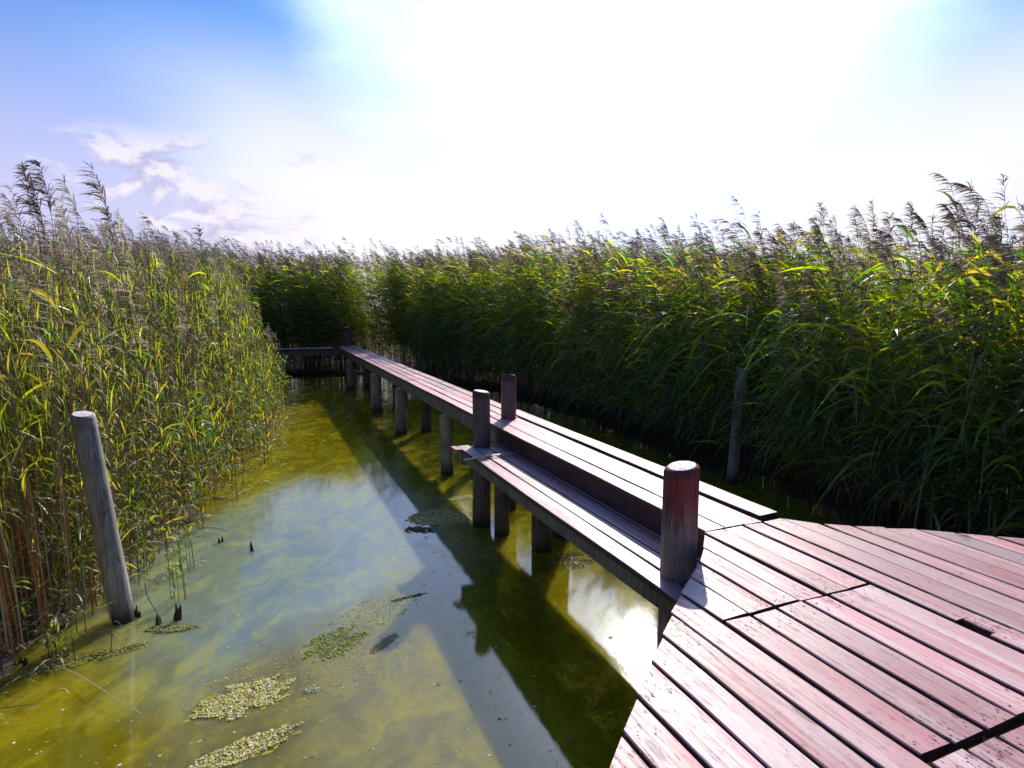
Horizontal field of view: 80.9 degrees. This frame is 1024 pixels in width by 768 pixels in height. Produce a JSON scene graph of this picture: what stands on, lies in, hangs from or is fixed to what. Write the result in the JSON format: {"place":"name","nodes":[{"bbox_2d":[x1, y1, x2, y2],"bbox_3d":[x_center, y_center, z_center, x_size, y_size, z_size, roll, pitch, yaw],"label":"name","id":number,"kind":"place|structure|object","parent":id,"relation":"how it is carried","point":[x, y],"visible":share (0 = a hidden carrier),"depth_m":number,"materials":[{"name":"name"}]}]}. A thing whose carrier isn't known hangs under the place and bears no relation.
{"place":"outdoors","nodes":[
{"label":"outdoors","id":0,"kind":"place"},
{"bbox_2d":[43,374,495,724],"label":"water","id":1,"kind":"structure","parent":0,"point":[234,594],"depth_m":5.91,"materials":[{"name":"liquid"}]},
{"bbox_2d":[18,657,29,670],"bbox_3d":[-3.585,2.045,4.407,0.116,0.119,0.060,3,8,23],"label":"rotten stub","id":2,"kind":"object","parent":1,"relation":"in","point":[24,662],"visible":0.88,"depth_m":4.38,"materials":[{"name":"brown wood"}]},
{"bbox_2d":[0,172,77,631],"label":"reed","id":3,"kind":"object","parent":1,"relation":"on","point":[41,345],"visible":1,"depth_m":4.46,"materials":[{"name":"green plant"}]},
{"bbox_2d":[0,159,107,615],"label":"reed","id":4,"kind":"object","parent":1,"relation":"on","point":[77,330],"visible":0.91,"depth_m":4.88,"materials":[{"name":"green plant"}]},
{"bbox_2d":[5,161,106,609],"bbox_3d":[-3.789,0.111,4.860,0.602,3.738,0.732,0,7,0],"label":"reed","id":5,"kind":"object","parent":1,"relation":"on","point":[24,167],"visible":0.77,"depth_m":4.79,"materials":[{"name":"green plant"}]},
{"bbox_2d":[36,606,76,678],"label":"reed shoot","id":6,"kind":"object","parent":1,"relation":"in","point":[53,622],"visible":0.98,"depth_m":4.40,"materials":[{"name":"green plant"}]},
{"bbox_2d":[0,640,155,681],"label":"algae mat","id":7,"kind":"object","parent":1,"relation":"on","point":[71,662],"visible":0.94,"depth_m":4.43,"materials":[{"name":"green plant"}]},
{"bbox_2d":[38,659,140,712],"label":"dry stalk","id":8,"kind":"object","parent":1,"relation":"on","point":[95,685],"visible":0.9,"depth_m":4.06,"materials":[{"name":"brown plant"}]},
{"bbox_2d":[69,411,134,625],"bbox_3d":[-3.320,1.347,4.951,0.413,2.264,0.187,0,7,0],"label":"mooring post","id":9,"kind":"object","parent":1,"relation":"in","point":[97,490],"visible":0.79,"depth_m":4.86,"materials":[{"name":"grey wood"}]},
{"bbox_2d":[104,569,112,651],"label":"dry stalk","id":10,"kind":"object","parent":1,"relation":"in","point":[108,609],"visible":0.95,"depth_m":4.50,"materials":[{"name":"plant"}]},
{"bbox_2d":[74,161,154,574],"bbox_3d":[-3.751,-0.061,5.655,0.325,3.880,0.988,5,9,36],"label":"reed","id":11,"kind":"object","parent":1,"relation":"on","point":[93,185],"visible":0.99,"depth_m":5.41,"materials":[{"name":"green plant"}]},
{"bbox_2d":[82,206,167,559],"bbox_3d":[-3.845,0.086,5.826,0.417,3.545,0.514,2,8,17],"label":"reed","id":12,"kind":"object","parent":1,"relation":"on","point":[106,219],"visible":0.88,"depth_m":5.83,"materials":[{"name":"green plant"}]},
{"bbox_2d":[135,606,140,617],"bbox_3d":[-3.202,1.950,5.062,0.149,0.153,0.060,-2,8,-19],"label":"rotten stub","id":13,"kind":"object","parent":1,"relation":"in","point":[137,614],"visible":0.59,"depth_m":5.07,"materials":[{"name":"brown wood"}]},
{"bbox_2d":[125,487,161,570],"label":"reed shoot","id":14,"kind":"object","parent":1,"relation":"in","point":[150,543],"visible":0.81,"depth_m":5.96,"materials":[{"name":"green plant"}]},
{"bbox_2d":[145,583,160,627],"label":"dry stalk","id":15,"kind":"object","parent":1,"relation":"in","point":[153,606],"visible":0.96,"depth_m":4.85,"materials":[{"name":"plant"}]},
{"bbox_2d":[155,615,161,625],"bbox_3d":[-2.916,1.966,4.967,0.056,0.145,0.075,0,7,0],"label":"rotten stub","id":16,"kind":"object","parent":1,"relation":"in","point":[156,621],"visible":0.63,"depth_m":4.94,"materials":[{"name":"brown wood"}]},
{"bbox_2d":[140,624,204,633],"bbox_3d":[-2.763,1.989,4.882,0.509,0.028,0.135,-1,7,-6],"label":"algae mat","id":17,"kind":"object","parent":1,"relation":"on","point":[171,628],"visible":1,"depth_m":4.88,"materials":[{"name":"green plant"}]},
{"bbox_2d":[155,526,190,599],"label":"reed shoot","id":18,"kind":"object","parent":1,"relation":"in","point":[171,573],"visible":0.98,"depth_m":5.33,"materials":[{"name":"green plant"}]},
{"bbox_2d":[173,604,181,620],"bbox_3d":[-2.800,1.935,5.021,0.067,0.195,0.074,6,9,39],"label":"rotten stub","id":19,"kind":"object","parent":1,"relation":"in","point":[178,615],"visible":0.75,"depth_m":5.02,"materials":[{"name":"brown wood"}]},
{"bbox_2d":[170,509,207,570],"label":"reed shoot","id":20,"kind":"object","parent":1,"relation":"in","point":[185,543],"visible":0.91,"depth_m":5.99,"materials":[{"name":"green plant"}]},
{"bbox_2d":[187,224,236,499],"bbox_3d":[-3.951,-0.230,7.908,0.389,3.649,0.640,-5,9,-34],"label":"reed","id":21,"kind":"object","parent":1,"relation":"on","point":[200,245],"visible":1,"depth_m":7.84,"materials":[{"name":"green plant"}]},
{"bbox_2d":[224,442,244,497],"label":"reed shoot","id":22,"kind":"object","parent":1,"relation":"in","point":[229,471],"visible":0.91,"depth_m":8.56,"materials":[{"name":"green plant"}]},
{"bbox_2d":[183,672,296,723],"bbox_3d":[-1.798,2.099,4.012,0.704,0.031,0.400,-4,8,-31],"label":"algae mat","id":23,"kind":"object","parent":1,"relation":"on","point":[265,689],"visible":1,"depth_m":3.99,"materials":[{"name":"plant"}]},
{"bbox_2d":[189,721,322,767],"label":"algae mat","id":24,"kind":"object","parent":1,"relation":"on","point":[251,749],"visible":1,"depth_m":3.55,"materials":[{"name":"plant"}]},
{"bbox_2d":[243,377,269,460],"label":"reed shoot","id":25,"kind":"object","parent":1,"relation":"in","point":[256,425],"visible":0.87,"depth_m":10.59,"materials":[{"name":"green plant"}]},
{"bbox_2d":[255,388,271,468],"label":"reed shoot","id":26,"kind":"object","parent":1,"relation":"in","point":[263,435],"visible":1,"depth_m":10.07,"materials":[{"name":"green plant"}]},
{"bbox_2d":[266,374,281,442],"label":"reed shoot","id":27,"kind":"object","parent":1,"relation":"in","point":[280,426],"visible":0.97,"depth_m":12.06,"materials":[{"name":"green plant"}]},
{"bbox_2d":[173,621,420,745],"bbox_3d":[-1.447,2.064,4.298,1.706,0.016,0.859,-5,9,-34],"label":"algae mat","id":28,"kind":"object","parent":1,"relation":"on","point":[313,677],"visible":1,"depth_m":4.30,"materials":[{"name":"green plant"}]},
{"bbox_2d":[301,684,320,693],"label":"algae mat","id":29,"kind":"object","parent":1,"relation":"on","point":[308,689],"visible":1,"depth_m":4.10,"materials":[{"name":"grey plant"}]},
{"bbox_2d":[287,622,368,663],"bbox_3d":[-1.400,2.018,4.652,0.447,0.023,0.660,7,10,44],"label":"algae mat","id":30,"kind":"object","parent":1,"relation":"on","point":[315,642],"visible":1,"depth_m":4.67,"materials":[{"name":"green plant"}]},
{"bbox_2d":[318,592,419,636],"bbox_3d":[-1.201,1.957,5.153,0.508,0.014,0.886,6,9,38],"label":"algae mat","id":31,"kind":"object","parent":1,"relation":"on","point":[374,611],"visible":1,"depth_m":5.12,"materials":[{"name":"green plant"}]},
{"bbox_2d":[370,633,398,653],"bbox_3d":[-0.995,2.016,4.672,0.107,0.019,0.326,4,8,28],"label":"algae mat","id":32,"kind":"object","parent":1,"relation":"on","point":[389,640],"visible":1,"depth_m":4.67,"materials":[{"name":"green plant"}]},
{"bbox_2d":[6,399,773,767],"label":"floating debris","id":33,"kind":"object","parent":1,"relation":"on","point":[380,619],"visible":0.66,"depth_m":4.51,"materials":[{"name":"plant"}]},
{"bbox_2d":[391,593,425,601],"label":"algae mat","id":34,"kind":"object","parent":1,"relation":"on","point":[408,596],"visible":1,"depth_m":5.41,"materials":[{"name":"green plant"}]},
{"bbox_2d":[404,525,435,532],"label":"algae mat","id":35,"kind":"object","parent":1,"relation":"on","point":[421,530],"visible":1,"depth_m":7.06,"materials":[{"name":"green plant"}]},
{"bbox_2d":[405,509,471,525],"bbox_3d":[-0.890,1.658,7.483,0.790,0.036,0.651,2,7,13],"label":"algae mat","id":36,"kind":"object","parent":1,"relation":"on","point":[429,519],"visible":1,"depth_m":7.46,"materials":[{"name":"green plant"}]},
{"bbox_2d":[0,371,898,720],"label":"reed litter","id":37,"kind":"object","parent":1,"relation":"on","point":[284,463],"visible":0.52,"depth_m":7.41,"materials":[{"name":"brown plant"}]},
{"bbox_2d":[446,495,472,500],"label":"algae mat","id":38,"kind":"object","parent":1,"relation":"on","point":[465,497],"visible":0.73,"depth_m":8.23,"materials":[{"name":"plant"}]},
{"bbox_2d":[542,552,593,570],"bbox_3d":[0.571,1.822,6.202,0.579,0.027,0.454,-3,8,-23],"label":"algae mat","id":39,"kind":"object","parent":1,"relation":"on","point":[575,564],"visible":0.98,"depth_m":6.17,"materials":[{"name":"green plant"}]},
{"bbox_2d":[266,327,1023,767],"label":"boardwalk","id":40,"kind":"structure","parent":1,"relation":"in","point":[784,643],"depth_m":2.91,"materials":[{"name":"red wood"}]},
{"bbox_2d":[463,452,517,460],"bbox_3d":[-0.152,0.779,6.580,0.823,0.025,0.053,-4,8,-27],"label":"wooden lath","id":41,"kind":"object","parent":40,"relation":"on","point":[491,455],"visible":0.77,"depth_m":6.55,"materials":[{"name":"grey wood"}]},
{"bbox_2d":[624,229,667,432],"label":"reed","id":42,"kind":"object","parent":1,"relation":"on","point":[635,230],"visible":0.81,"depth_m":11.45,"materials":[{"name":"green plant"}]},
{"bbox_2d":[643,218,686,421],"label":"reed","id":43,"kind":"object","parent":1,"relation":"on","point":[665,228],"visible":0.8,"depth_m":11.06,"materials":[{"name":"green plant"}]},
{"bbox_2d":[687,236,723,440],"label":"reed","id":44,"kind":"object","parent":1,"relation":"on","point":[696,240],"visible":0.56,"depth_m":10.31,"materials":[{"name":"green plant"}]},
{"bbox_2d":[725,368,747,494],"bbox_3d":[3.308,0.874,8.896,0.278,2.211,0.190,0,7,0],"label":"mooring post","id":45,"kind":"object","parent":1,"relation":"in","point":[732,475],"visible":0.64,"depth_m":8.84,"materials":[{"name":"wood"}]},
{"bbox_2d":[766,235,793,466],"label":"reed","id":46,"kind":"object","parent":1,"relation":"on","point":[773,239],"visible":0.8,"depth_m":8.69,"materials":[{"name":"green plant"}]},
{"bbox_2d":[787,233,828,356],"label":"reed","id":47,"kind":"object","parent":1,"relation":"on","point":[815,264],"visible":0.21,"depth_m":8.26,"materials":[{"name":"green plant"}]},
{"bbox_2d":[837,204,875,492],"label":"reed","id":48,"kind":"object","parent":1,"relation":"on","point":[858,216],"visible":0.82,"depth_m":7.58,"materials":[{"name":"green plant"}]},
{"bbox_2d":[857,229,898,502],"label":"reed","id":49,"kind":"object","parent":1,"relation":"on","point":[885,236],"visible":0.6,"depth_m":7.22,"materials":[{"name":"green plant"}]},
{"bbox_2d":[885,223,920,333],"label":"reed","id":50,"kind":"object","parent":1,"relation":"on","point":[914,231],"visible":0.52,"depth_m":6.97,"materials":[{"name":"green plant"}]},
{"bbox_2d":[900,212,946,521],"bbox_3d":[4.703,-0.091,6.909,0.837,3.624,0.240,-2,8,-17],"label":"reed","id":51,"kind":"object","parent":1,"relation":"on","point":[920,219],"visible":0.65,"depth_m":6.60,"materials":[{"name":"green plant"}]},
{"bbox_2d":[914,203,971,525],"bbox_3d":[4.711,-0.061,6.556,1.058,3.653,0.221,-3,8,-23],"label":"reed","id":52,"kind":"object","parent":1,"relation":"on","point":[948,215],"visible":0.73,"depth_m":6.21,"materials":[{"name":"green plant"}]},
{"bbox_2d":[937,200,995,535],"bbox_3d":[4.819,-0.058,6.398,1.009,3.688,0.312,0,7,0],"label":"reed","id":53,"kind":"object","parent":1,"relation":"on","point":[960,220],"visible":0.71,"depth_m":6.22,"materials":[{"name":"green plant"}]},
{"bbox_2d":[948,331,1018,535],"bbox_3d":[4.707,0.654,5.954,0.740,2.386,0.628,-2,7,-12],"label":"broken reed","id":54,"kind":"object","parent":1,"relation":"on","point":[1001,342],"visible":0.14,"depth_m":5.87,"materials":[{"name":"green plant"}]},
{"bbox_2d":[946,182,1023,363],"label":"reed","id":55,"kind":"object","parent":1,"relation":"on","point":[962,188],"visible":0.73,"depth_m":5.93,"materials":[{"name":"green plant"}]},
{"bbox_2d":[0,309,1023,767],"bbox_3d":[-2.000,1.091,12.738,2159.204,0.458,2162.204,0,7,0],"label":"ground","id":56,"kind":"structure","parent":0,"point":[386,721],"depth_m":4.88,"materials":[{"name":"green soil"}]},
{"bbox_2d":[83,499,123,603],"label":"reed shoot","id":57,"kind":"object","parent":56,"relation":"on","point":[99,578],"visible":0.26,"depth_m":5.19,"materials":[{"name":"green plant"}]},
{"bbox_2d":[0,175,293,663],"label":"reed bed","id":58,"kind":"object","parent":56,"relation":"on","point":[174,361],"visible":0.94,"depth_m":6.90,"materials":[{"name":"green plant"}]},
{"bbox_2d":[182,462,208,529],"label":"reed shoot","id":59,"kind":"object","parent":56,"relation":"on","point":[197,502],"visible":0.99,"depth_m":7.03,"materials":[{"name":"green plant"}]},
{"bbox_2d":[3,173,1023,537],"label":"reed bed","id":60,"kind":"object","parent":56,"relation":"on","point":[597,327],"visible":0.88,"depth_m":8.99,"materials":[{"name":"green plant"}]},
{"bbox_2d":[861,358,906,524],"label":"broken reed","id":61,"kind":"object","parent":56,"relation":"on","point":[883,402],"visible":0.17,"depth_m":6.83,"materials":[{"name":"green plant"}]},
{"bbox_2d":[0,0,1023,307],"label":"sky","id":62,"kind":"structure","parent":0,"point":[399,124],"materials":[{"name":"white"}]}
]}

